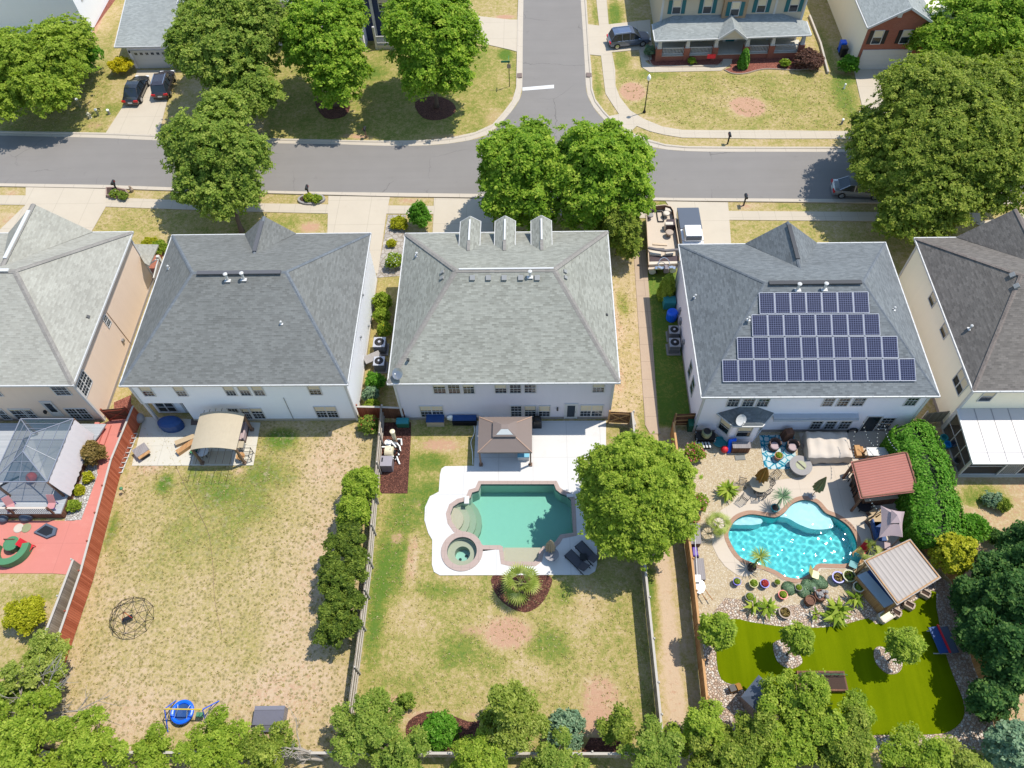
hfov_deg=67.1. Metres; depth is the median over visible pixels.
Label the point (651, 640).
fence
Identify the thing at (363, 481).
crepe myrtle
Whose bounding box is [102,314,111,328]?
window
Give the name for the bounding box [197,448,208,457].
round table
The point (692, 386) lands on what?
window
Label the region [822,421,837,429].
window
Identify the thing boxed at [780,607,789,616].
potted plant
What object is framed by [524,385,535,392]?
window
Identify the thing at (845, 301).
solar panel
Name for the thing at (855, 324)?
solar panel
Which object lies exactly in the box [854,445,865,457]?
steps
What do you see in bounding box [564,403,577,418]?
door
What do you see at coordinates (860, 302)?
solar panel
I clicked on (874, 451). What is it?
patio table
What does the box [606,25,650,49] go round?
parked car
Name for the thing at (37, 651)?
tree
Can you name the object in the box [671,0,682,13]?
window
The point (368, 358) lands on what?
board
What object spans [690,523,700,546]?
storage bench
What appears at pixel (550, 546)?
parasol
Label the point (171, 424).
covered barbecue
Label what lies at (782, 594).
potted plant
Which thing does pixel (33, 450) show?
screened gazebo
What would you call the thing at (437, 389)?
window
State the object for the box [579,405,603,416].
window
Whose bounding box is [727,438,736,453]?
air bed
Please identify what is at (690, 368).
window
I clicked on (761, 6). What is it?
window
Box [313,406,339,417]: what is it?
window
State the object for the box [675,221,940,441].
house
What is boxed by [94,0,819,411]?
red mulch bed
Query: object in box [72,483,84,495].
shrub
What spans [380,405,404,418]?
fence
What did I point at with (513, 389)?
window
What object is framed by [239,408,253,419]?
window
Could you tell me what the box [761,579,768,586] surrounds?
potted plant
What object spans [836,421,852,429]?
window
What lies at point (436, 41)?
tree
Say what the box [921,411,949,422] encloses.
fence
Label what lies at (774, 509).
plant pot
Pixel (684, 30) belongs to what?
house
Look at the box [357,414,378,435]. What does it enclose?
shrub
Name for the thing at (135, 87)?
parked car
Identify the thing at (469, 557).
hot tub
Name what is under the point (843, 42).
wheeled bin
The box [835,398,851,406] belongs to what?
window
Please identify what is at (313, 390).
window
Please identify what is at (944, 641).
games table
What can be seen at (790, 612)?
plant pot
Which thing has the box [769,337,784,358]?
solar panel
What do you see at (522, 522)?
swimming pool
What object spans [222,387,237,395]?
window
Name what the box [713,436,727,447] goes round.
oval tub
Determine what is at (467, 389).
window
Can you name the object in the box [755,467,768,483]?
parasol
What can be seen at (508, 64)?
street sign
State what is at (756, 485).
round table
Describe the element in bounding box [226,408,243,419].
window
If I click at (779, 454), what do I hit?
potted plant
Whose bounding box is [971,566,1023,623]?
tree
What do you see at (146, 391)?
window
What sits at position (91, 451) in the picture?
shrub
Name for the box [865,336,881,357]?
solar panel
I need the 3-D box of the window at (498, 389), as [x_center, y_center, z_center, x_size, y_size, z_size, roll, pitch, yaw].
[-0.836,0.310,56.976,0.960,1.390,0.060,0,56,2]
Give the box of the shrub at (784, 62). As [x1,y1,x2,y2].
[779,58,790,66]
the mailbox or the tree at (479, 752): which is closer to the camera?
the tree at (479, 752)
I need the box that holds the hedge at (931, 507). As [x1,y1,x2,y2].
[879,419,968,549]
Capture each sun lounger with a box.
[564,549,589,574]
[574,541,599,565]
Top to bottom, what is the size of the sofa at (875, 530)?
0.830 m
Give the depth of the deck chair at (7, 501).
56.31 m
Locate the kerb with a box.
[0,0,1020,204]
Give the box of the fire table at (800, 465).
[789,455,811,475]
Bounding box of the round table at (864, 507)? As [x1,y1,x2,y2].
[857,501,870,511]
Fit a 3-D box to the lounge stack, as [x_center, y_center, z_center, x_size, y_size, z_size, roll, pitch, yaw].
[-3.694,2.826,60.185,1.900,0.670,0.575,0,56,2]
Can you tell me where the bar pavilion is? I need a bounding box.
[842,452,916,511]
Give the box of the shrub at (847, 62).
[836,53,859,72]
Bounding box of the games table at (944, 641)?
[927,624,958,653]
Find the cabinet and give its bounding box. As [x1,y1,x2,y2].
[731,441,750,452]
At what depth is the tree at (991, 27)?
77.49 m
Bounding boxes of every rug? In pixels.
[192,451,230,463]
[759,435,795,468]
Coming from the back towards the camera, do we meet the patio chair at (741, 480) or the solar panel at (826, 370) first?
the patio chair at (741, 480)
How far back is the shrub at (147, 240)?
71.63 m
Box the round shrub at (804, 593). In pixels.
[796,584,811,597]
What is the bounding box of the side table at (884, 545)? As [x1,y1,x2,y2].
[874,541,890,550]
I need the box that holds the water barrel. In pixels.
[666,308,677,322]
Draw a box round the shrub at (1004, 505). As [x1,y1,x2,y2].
[994,497,1013,513]
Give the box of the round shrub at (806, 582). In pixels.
[801,578,811,590]
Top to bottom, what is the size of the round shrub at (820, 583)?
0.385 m
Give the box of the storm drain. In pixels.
[517,72,591,77]
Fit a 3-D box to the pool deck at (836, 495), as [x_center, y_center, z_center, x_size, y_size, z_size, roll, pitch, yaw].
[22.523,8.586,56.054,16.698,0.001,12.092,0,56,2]
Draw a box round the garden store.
[252,706,287,731]
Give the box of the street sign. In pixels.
[501,57,510,86]
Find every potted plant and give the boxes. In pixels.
[734,578,740,584]
[746,593,753,600]
[750,579,757,586]
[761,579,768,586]
[775,452,782,457]
[779,591,786,597]
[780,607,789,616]
[795,584,801,590]
[833,572,843,581]
[844,571,854,580]
[854,582,862,590]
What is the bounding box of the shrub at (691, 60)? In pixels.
[688,57,696,64]
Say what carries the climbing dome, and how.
on the ground at (384, 108)
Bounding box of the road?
[0,0,1023,198]
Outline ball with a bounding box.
[721,446,727,452]
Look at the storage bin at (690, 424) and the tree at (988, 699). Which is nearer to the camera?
the tree at (988, 699)
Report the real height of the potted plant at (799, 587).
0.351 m
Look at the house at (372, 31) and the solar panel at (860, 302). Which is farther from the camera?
the house at (372, 31)
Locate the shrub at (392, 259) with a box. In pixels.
[383,251,401,268]
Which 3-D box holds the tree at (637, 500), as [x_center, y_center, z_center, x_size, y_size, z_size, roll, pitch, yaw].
[8.225,7.666,51.613,8.536,9.450,9.605,0,56,2]
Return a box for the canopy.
[872,506,904,546]
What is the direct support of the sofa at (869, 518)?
on the pool deck at (836, 495)
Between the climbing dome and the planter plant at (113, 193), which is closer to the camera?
the climbing dome
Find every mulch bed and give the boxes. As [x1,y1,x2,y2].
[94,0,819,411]
[315,96,619,751]
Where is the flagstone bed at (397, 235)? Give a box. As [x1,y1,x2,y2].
[376,215,405,277]
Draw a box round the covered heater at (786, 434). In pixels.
[780,427,794,441]
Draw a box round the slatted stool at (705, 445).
[696,442,710,448]
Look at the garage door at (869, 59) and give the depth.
82.99 m
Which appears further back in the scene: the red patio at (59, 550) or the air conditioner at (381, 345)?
the air conditioner at (381, 345)
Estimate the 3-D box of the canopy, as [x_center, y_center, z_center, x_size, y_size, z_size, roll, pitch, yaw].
[25.879,9.925,53.065,1.590,3.400,2.460,14,58,11]
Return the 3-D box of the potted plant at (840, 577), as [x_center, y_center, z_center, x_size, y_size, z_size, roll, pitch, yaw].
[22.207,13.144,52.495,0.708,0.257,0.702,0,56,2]
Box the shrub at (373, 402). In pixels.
[363,398,380,405]
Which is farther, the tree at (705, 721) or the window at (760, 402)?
the window at (760, 402)
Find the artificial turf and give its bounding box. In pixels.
[716,591,964,734]
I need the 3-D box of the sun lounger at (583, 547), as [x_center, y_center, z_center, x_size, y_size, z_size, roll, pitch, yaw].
[5.280,11.781,53.966,0.730,0.880,1.900,-35,62,-20]
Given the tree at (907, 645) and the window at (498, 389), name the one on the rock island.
the tree at (907, 645)
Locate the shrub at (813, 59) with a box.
[793,47,824,71]
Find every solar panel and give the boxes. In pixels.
[722,360,738,381]
[737,337,752,358]
[738,360,754,381]
[751,315,767,336]
[753,337,768,358]
[754,359,770,381]
[759,292,774,313]
[767,314,783,336]
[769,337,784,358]
[770,359,786,381]
[774,292,790,313]
[783,314,799,335]
[785,337,801,358]
[786,359,802,381]
[790,292,805,313]
[799,314,815,335]
[801,337,817,358]
[802,359,818,381]
[806,292,821,313]
[815,314,831,335]
[817,337,833,358]
[818,359,834,381]
[821,292,837,313]
[831,314,847,335]
[833,336,849,358]
[834,359,850,381]
[837,292,853,313]
[847,314,863,335]
[849,336,865,358]
[850,359,867,381]
[853,292,869,312]
[863,314,879,335]
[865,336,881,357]
[866,359,883,380]
[881,336,898,357]
[882,359,899,380]
[899,359,915,380]
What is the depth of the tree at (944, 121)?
64.87 m
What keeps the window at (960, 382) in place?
in the house at (964, 294)
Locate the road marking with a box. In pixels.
[522,85,553,90]
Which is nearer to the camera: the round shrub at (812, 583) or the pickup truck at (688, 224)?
the round shrub at (812, 583)
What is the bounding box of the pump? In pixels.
[384,439,397,445]
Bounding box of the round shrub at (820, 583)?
[811,575,824,588]
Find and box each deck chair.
[1,495,16,512]
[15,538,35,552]
[46,495,58,509]
[809,565,819,579]
[847,552,861,570]
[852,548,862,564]
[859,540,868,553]
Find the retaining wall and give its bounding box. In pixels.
[808,15,828,73]
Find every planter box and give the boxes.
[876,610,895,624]
[890,607,901,618]
[902,599,915,611]
[918,589,931,599]
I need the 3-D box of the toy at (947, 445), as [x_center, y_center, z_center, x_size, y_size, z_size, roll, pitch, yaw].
[32.825,4.617,58.194,0.600,0.400,0.600,0,56,2]
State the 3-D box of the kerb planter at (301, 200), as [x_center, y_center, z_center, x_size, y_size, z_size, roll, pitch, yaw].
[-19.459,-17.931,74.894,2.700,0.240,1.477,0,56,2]
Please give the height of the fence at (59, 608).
1.950 m
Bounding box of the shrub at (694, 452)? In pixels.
[684,441,706,462]
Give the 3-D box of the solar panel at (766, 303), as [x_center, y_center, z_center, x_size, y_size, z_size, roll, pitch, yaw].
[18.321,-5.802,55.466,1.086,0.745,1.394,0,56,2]
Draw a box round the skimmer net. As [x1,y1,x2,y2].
[695,540,700,581]
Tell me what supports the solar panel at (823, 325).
attached to the house at (720, 287)
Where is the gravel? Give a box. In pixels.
[676,430,869,614]
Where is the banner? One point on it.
(711, 56)
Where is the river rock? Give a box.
[699,578,993,749]
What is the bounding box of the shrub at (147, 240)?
[141,236,157,243]
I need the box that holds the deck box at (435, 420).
[426,414,444,426]
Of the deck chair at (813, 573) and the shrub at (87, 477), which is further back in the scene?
the shrub at (87, 477)
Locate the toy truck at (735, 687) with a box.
[728,683,742,692]
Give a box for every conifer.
[656,273,675,301]
[737,48,749,70]
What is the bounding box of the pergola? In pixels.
[190,408,253,464]
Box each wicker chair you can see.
[768,437,781,451]
[786,439,799,452]
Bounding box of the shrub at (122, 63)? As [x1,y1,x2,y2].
[106,55,133,73]
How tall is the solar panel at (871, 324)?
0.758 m
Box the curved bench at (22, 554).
[0,536,32,567]
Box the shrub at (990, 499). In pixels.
[981,490,1002,508]
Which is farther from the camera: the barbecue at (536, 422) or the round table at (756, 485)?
the barbecue at (536, 422)
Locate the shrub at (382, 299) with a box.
[371,291,392,307]
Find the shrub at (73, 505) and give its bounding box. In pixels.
[65,499,81,512]
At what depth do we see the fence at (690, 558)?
50.77 m
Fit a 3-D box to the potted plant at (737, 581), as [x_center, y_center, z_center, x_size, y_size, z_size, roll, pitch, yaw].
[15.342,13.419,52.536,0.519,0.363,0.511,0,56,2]
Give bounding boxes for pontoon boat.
[645,204,679,273]
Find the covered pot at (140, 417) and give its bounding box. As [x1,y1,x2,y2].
[137,413,144,422]
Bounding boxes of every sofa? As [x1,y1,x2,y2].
[238,421,248,442]
[864,509,880,527]
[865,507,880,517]
[870,519,886,541]
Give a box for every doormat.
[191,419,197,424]
[735,455,745,459]
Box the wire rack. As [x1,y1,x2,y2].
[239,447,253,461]
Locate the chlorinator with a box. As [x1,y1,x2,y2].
[390,429,396,441]
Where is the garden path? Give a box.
[639,49,731,71]
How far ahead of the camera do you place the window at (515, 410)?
59.58 m
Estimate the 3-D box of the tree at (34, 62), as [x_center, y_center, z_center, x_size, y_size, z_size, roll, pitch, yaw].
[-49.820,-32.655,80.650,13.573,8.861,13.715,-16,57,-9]
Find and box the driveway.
[0,16,1023,273]
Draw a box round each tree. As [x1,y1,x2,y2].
[0,11,101,123]
[0,653,124,719]
[0,664,34,721]
[0,676,61,767]
[1,628,73,706]
[40,704,130,767]
[64,40,105,71]
[117,720,174,767]
[155,86,275,232]
[161,0,288,122]
[170,704,251,767]
[237,720,297,767]
[265,703,323,765]
[277,0,375,109]
[326,686,405,767]
[366,724,430,767]
[378,0,488,107]
[449,724,516,767]
[475,114,562,230]
[475,677,551,754]
[519,725,591,767]
[541,117,657,230]
[571,429,702,570]
[594,200,643,260]
[594,701,636,749]
[616,713,686,767]
[663,697,725,761]
[686,731,760,767]
[697,611,737,651]
[722,701,780,767]
[746,722,817,767]
[751,667,852,766]
[778,620,815,656]
[803,703,874,767]
[822,687,877,766]
[840,45,1023,236]
[870,182,965,244]
[878,720,953,767]
[883,626,929,664]
[902,0,1023,63]
[927,532,978,575]
[942,734,992,767]
[947,574,983,614]
[950,603,1009,659]
[963,676,1023,723]
[970,548,1018,579]
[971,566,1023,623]
[973,620,1023,695]
[979,718,1023,767]
[994,519,1023,549]
[996,539,1023,568]
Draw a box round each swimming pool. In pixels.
[446,481,576,565]
[724,496,861,582]
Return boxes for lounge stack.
[452,415,476,425]
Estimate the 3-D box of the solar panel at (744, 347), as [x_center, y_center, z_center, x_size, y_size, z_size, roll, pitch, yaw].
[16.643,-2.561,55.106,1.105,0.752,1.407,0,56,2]
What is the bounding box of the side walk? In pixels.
[634,250,660,433]
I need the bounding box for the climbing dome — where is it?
[109,597,153,638]
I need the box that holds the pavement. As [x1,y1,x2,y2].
[0,0,979,221]
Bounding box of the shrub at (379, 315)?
[371,307,390,323]
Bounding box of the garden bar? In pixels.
[851,539,940,612]
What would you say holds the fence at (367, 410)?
on the ground at (384, 108)
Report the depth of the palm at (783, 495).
54.72 m
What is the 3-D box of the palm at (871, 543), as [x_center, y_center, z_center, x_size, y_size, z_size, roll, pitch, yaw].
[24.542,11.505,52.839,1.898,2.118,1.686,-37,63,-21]
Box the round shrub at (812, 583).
[809,580,818,591]
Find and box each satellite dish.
[392,368,402,379]
[736,414,745,425]
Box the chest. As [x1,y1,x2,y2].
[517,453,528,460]
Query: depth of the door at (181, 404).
61.06 m
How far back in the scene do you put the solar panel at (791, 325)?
55.21 m
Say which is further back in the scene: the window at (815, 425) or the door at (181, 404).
the door at (181, 404)
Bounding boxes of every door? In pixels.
[39,401,64,415]
[130,50,176,68]
[179,403,188,412]
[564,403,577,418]
[858,49,911,68]
[858,416,883,430]
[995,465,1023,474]
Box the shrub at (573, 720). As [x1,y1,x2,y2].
[545,707,585,750]
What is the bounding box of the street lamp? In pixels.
[643,74,650,112]
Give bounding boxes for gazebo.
[0,418,93,496]
[478,416,531,466]
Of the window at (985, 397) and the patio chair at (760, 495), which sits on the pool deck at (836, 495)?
the patio chair at (760, 495)
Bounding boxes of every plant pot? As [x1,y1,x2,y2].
[747,562,756,571]
[771,504,779,512]
[779,606,791,618]
[832,571,844,583]
[843,569,855,582]
[852,581,863,593]
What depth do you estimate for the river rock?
50.32 m
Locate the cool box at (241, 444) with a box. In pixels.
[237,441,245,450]
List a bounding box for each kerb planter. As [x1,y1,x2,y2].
[106,187,128,198]
[298,193,324,204]
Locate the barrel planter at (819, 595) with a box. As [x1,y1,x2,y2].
[804,587,828,606]
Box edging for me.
[648,55,815,73]
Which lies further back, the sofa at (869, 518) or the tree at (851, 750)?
the sofa at (869, 518)
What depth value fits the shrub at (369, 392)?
61.09 m
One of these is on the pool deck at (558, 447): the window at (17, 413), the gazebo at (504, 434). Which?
the gazebo at (504, 434)
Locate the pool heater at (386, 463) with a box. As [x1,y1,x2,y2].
[380,456,393,471]
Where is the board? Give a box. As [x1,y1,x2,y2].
[364,351,380,364]
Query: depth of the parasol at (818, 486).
55.24 m
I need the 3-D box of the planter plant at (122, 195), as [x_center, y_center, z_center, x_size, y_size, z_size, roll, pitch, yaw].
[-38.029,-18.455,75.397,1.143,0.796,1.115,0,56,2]
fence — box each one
[35,750,692,757]
[45,558,80,633]
[56,404,140,681]
[344,404,385,736]
[356,404,379,417]
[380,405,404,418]
[630,410,662,733]
[670,421,709,702]
[671,413,695,428]
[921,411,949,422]
[921,538,1010,724]
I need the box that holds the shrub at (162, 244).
[152,239,167,254]
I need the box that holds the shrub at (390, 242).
[386,238,396,246]
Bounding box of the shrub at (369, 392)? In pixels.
[361,385,379,400]
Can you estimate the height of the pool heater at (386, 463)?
1.100 m
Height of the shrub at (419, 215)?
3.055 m
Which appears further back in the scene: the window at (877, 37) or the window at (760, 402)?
the window at (877, 37)
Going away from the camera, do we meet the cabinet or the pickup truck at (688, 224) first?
the cabinet
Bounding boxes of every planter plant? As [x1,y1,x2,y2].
[108,189,119,197]
[117,190,127,199]
[303,192,313,201]
[311,194,321,203]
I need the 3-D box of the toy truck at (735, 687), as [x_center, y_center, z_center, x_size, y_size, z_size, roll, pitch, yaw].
[14.106,19.228,48.801,0.756,0.475,0.450,-15,57,-8]
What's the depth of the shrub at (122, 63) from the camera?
85.94 m
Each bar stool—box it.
[848,474,854,485]
[849,479,855,490]
[852,486,857,497]
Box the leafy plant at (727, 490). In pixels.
[716,479,739,501]
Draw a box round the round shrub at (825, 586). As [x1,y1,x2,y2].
[823,580,828,588]
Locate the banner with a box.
[707,54,715,58]
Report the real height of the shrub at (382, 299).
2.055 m
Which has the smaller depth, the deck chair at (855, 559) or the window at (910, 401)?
the deck chair at (855, 559)
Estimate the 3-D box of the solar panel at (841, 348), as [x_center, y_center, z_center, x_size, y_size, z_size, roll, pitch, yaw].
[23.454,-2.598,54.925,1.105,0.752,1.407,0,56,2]
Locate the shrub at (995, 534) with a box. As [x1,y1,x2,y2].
[988,527,1001,544]
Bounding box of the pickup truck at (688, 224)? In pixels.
[676,208,703,243]
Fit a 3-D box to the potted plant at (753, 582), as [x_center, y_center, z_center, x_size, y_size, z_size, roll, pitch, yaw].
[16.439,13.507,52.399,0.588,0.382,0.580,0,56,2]
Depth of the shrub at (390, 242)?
70.85 m
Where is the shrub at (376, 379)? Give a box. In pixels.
[365,370,386,389]
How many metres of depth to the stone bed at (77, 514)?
57.75 m
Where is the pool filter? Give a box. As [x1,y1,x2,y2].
[384,446,395,455]
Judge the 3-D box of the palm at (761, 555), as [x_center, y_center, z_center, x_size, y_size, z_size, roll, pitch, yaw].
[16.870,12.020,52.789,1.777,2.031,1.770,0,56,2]
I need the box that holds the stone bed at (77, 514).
[65,463,97,520]
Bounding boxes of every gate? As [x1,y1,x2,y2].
[100,406,128,420]
[607,410,631,424]
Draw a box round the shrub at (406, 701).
[395,691,416,711]
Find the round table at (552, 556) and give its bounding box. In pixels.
[545,549,558,560]
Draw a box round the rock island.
[773,640,902,673]
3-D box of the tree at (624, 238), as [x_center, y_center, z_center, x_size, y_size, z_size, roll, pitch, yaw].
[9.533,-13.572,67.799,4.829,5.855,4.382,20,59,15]
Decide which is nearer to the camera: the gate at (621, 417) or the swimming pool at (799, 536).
the swimming pool at (799, 536)
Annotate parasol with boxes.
[545,540,555,552]
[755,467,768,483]
[808,477,826,498]
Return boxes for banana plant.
[742,596,761,616]
[754,596,780,620]
[811,605,824,620]
[821,605,850,628]
[824,597,853,621]
[844,590,864,608]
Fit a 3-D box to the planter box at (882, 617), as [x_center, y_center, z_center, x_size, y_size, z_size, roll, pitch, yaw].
[24.809,15.394,51.196,1.050,0.400,0.700,-25,59,-14]
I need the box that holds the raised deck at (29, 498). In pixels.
[0,422,111,517]
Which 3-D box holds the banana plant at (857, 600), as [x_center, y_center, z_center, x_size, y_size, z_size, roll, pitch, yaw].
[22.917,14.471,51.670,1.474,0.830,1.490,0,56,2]
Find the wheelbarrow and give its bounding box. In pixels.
[696,580,712,599]
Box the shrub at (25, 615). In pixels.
[1,594,46,636]
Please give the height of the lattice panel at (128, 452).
1.230 m
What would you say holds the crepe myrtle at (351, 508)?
on the ground at (384, 108)
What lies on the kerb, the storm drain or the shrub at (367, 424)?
the storm drain
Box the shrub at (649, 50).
[643,44,655,55]
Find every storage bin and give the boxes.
[396,418,409,427]
[662,296,676,308]
[686,419,697,431]
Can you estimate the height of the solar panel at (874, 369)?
0.764 m
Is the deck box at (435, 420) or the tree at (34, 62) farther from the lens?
the tree at (34, 62)
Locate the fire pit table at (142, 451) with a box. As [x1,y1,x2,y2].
[132,443,150,459]
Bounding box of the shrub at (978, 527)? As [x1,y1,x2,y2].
[960,512,993,543]
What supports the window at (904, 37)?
in the house at (874, 34)
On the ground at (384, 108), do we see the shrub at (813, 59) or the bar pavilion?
the shrub at (813, 59)
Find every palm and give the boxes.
[500,562,540,605]
[704,510,732,537]
[748,546,771,567]
[769,488,793,507]
[854,538,882,559]
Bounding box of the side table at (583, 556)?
[580,553,586,560]
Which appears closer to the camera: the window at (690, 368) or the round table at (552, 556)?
the round table at (552, 556)
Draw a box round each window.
[0,409,12,419]
[7,409,30,419]
[20,409,38,417]
[49,387,72,395]
[63,408,94,419]
[76,369,92,397]
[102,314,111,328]
[138,387,156,396]
[154,403,178,411]
[172,387,188,396]
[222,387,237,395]
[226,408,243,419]
[236,387,252,395]
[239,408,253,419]
[248,408,266,418]
[250,387,266,395]
[306,386,322,394]
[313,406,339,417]
[377,0,387,11]
[419,405,444,417]
[432,385,446,393]
[447,385,460,393]
[462,385,474,393]
[494,385,506,393]
[509,385,521,393]
[510,405,521,416]
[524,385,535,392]
[524,405,535,416]
[538,405,550,416]
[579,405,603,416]
[592,384,605,392]
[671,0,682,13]
[687,359,692,379]
[689,375,694,397]
[702,0,713,13]
[725,399,740,406]
[729,1,741,15]
[740,399,755,406]
[755,0,767,12]
[755,399,770,406]
[788,0,799,11]
[808,421,823,429]
[820,398,836,406]
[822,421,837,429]
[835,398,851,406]
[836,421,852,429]
[850,398,867,405]
[870,30,884,44]
[876,417,896,428]
[898,30,911,43]
[902,398,920,405]
[927,291,936,308]
[939,322,948,339]
[952,367,968,396]
[976,393,996,401]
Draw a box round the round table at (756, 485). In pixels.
[750,475,769,491]
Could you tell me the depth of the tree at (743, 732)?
44.32 m
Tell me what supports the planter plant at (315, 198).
in the kerb planter at (301, 200)
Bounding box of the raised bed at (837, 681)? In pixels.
[795,671,847,691]
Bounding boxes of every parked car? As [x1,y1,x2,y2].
[121,75,149,104]
[150,70,175,99]
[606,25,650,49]
[830,176,876,199]
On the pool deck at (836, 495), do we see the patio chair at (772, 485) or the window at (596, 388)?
the patio chair at (772, 485)
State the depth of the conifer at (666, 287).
65.49 m
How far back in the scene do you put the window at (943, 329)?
58.87 m
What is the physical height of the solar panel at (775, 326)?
0.758 m
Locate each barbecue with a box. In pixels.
[157,416,184,432]
[532,416,541,428]
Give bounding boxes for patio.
[0,419,125,574]
[132,417,259,465]
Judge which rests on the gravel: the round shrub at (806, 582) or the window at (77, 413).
the round shrub at (806, 582)
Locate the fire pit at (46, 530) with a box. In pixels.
[34,523,57,538]
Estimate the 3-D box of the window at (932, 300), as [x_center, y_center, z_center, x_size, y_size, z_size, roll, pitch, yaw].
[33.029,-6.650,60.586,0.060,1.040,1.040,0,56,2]
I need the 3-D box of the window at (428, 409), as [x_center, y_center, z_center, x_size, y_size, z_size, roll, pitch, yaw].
[-6.214,2.140,59.823,1.869,1.690,0.060,0,56,2]
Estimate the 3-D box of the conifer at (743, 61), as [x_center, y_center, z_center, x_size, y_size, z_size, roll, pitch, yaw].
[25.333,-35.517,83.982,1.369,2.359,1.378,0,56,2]
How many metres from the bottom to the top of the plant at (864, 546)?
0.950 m
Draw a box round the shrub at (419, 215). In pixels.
[406,199,431,227]
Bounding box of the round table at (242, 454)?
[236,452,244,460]
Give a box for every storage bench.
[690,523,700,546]
[693,558,705,581]
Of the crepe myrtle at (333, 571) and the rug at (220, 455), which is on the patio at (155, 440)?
the rug at (220, 455)
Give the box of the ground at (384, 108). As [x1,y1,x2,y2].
[0,0,1023,767]
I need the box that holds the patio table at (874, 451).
[864,447,888,458]
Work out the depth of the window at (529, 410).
59.56 m
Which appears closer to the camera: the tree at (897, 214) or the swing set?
the swing set
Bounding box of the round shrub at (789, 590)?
[781,581,795,595]
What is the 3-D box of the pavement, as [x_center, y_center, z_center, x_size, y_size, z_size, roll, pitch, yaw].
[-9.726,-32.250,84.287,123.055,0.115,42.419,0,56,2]
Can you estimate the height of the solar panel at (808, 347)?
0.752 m
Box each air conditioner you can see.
[373,337,389,355]
[373,356,387,373]
[666,325,679,341]
[666,338,680,355]
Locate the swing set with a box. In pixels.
[164,699,218,731]
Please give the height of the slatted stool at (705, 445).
0.410 m
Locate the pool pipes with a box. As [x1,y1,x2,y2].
[381,438,401,463]
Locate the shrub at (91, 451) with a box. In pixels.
[80,440,108,466]
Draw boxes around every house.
[0,0,108,34]
[0,203,162,420]
[114,0,291,68]
[118,216,377,420]
[321,0,405,50]
[386,215,620,419]
[650,0,811,61]
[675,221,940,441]
[827,0,967,68]
[898,209,1023,476]
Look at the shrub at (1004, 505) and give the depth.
54.77 m
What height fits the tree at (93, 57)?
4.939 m
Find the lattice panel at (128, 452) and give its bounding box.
[119,433,137,472]
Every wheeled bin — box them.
[837,39,847,51]
[838,45,848,57]
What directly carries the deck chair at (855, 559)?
on the pool deck at (836, 495)
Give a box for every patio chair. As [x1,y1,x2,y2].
[738,477,746,487]
[739,492,750,504]
[754,491,765,499]
[768,477,775,486]
[769,468,781,480]
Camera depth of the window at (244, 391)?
57.65 m
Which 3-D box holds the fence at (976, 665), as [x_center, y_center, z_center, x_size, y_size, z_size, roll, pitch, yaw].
[29.744,16.294,49.576,1.406,1.950,12.978,-5,56,-2]
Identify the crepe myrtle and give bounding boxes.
[311,610,363,649]
[316,550,369,594]
[317,581,367,619]
[321,520,370,563]
[335,494,372,526]
[341,465,381,500]
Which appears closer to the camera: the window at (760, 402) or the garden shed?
the garden shed
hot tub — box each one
[441,531,482,570]
[802,431,852,463]
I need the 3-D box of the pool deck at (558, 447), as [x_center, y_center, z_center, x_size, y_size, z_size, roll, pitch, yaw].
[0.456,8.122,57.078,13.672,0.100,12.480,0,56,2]
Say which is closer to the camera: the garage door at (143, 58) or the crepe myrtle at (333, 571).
the crepe myrtle at (333, 571)
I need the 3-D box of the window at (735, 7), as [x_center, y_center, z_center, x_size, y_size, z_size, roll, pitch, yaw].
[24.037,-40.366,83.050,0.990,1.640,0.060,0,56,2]
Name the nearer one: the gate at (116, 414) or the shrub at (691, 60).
the gate at (116, 414)
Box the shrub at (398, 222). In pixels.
[389,214,407,229]
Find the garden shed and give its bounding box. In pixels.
[739,675,765,717]
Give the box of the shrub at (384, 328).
[376,320,392,336]
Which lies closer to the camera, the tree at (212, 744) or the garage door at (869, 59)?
the tree at (212, 744)
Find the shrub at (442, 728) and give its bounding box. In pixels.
[420,708,461,751]
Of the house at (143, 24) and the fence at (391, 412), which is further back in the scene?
the house at (143, 24)
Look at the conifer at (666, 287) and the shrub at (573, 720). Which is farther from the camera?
the conifer at (666, 287)
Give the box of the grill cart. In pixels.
[694,428,715,442]
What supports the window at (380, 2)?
in the house at (372, 31)
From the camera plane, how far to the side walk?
64.30 m
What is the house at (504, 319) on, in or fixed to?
on the ground at (384, 108)
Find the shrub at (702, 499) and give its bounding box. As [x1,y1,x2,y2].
[694,492,710,512]
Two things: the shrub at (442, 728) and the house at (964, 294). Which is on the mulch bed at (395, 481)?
the shrub at (442, 728)
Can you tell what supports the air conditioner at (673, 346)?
on the ground at (384, 108)
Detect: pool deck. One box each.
[424,421,605,574]
[712,431,900,582]
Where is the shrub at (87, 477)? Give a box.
[82,470,95,483]

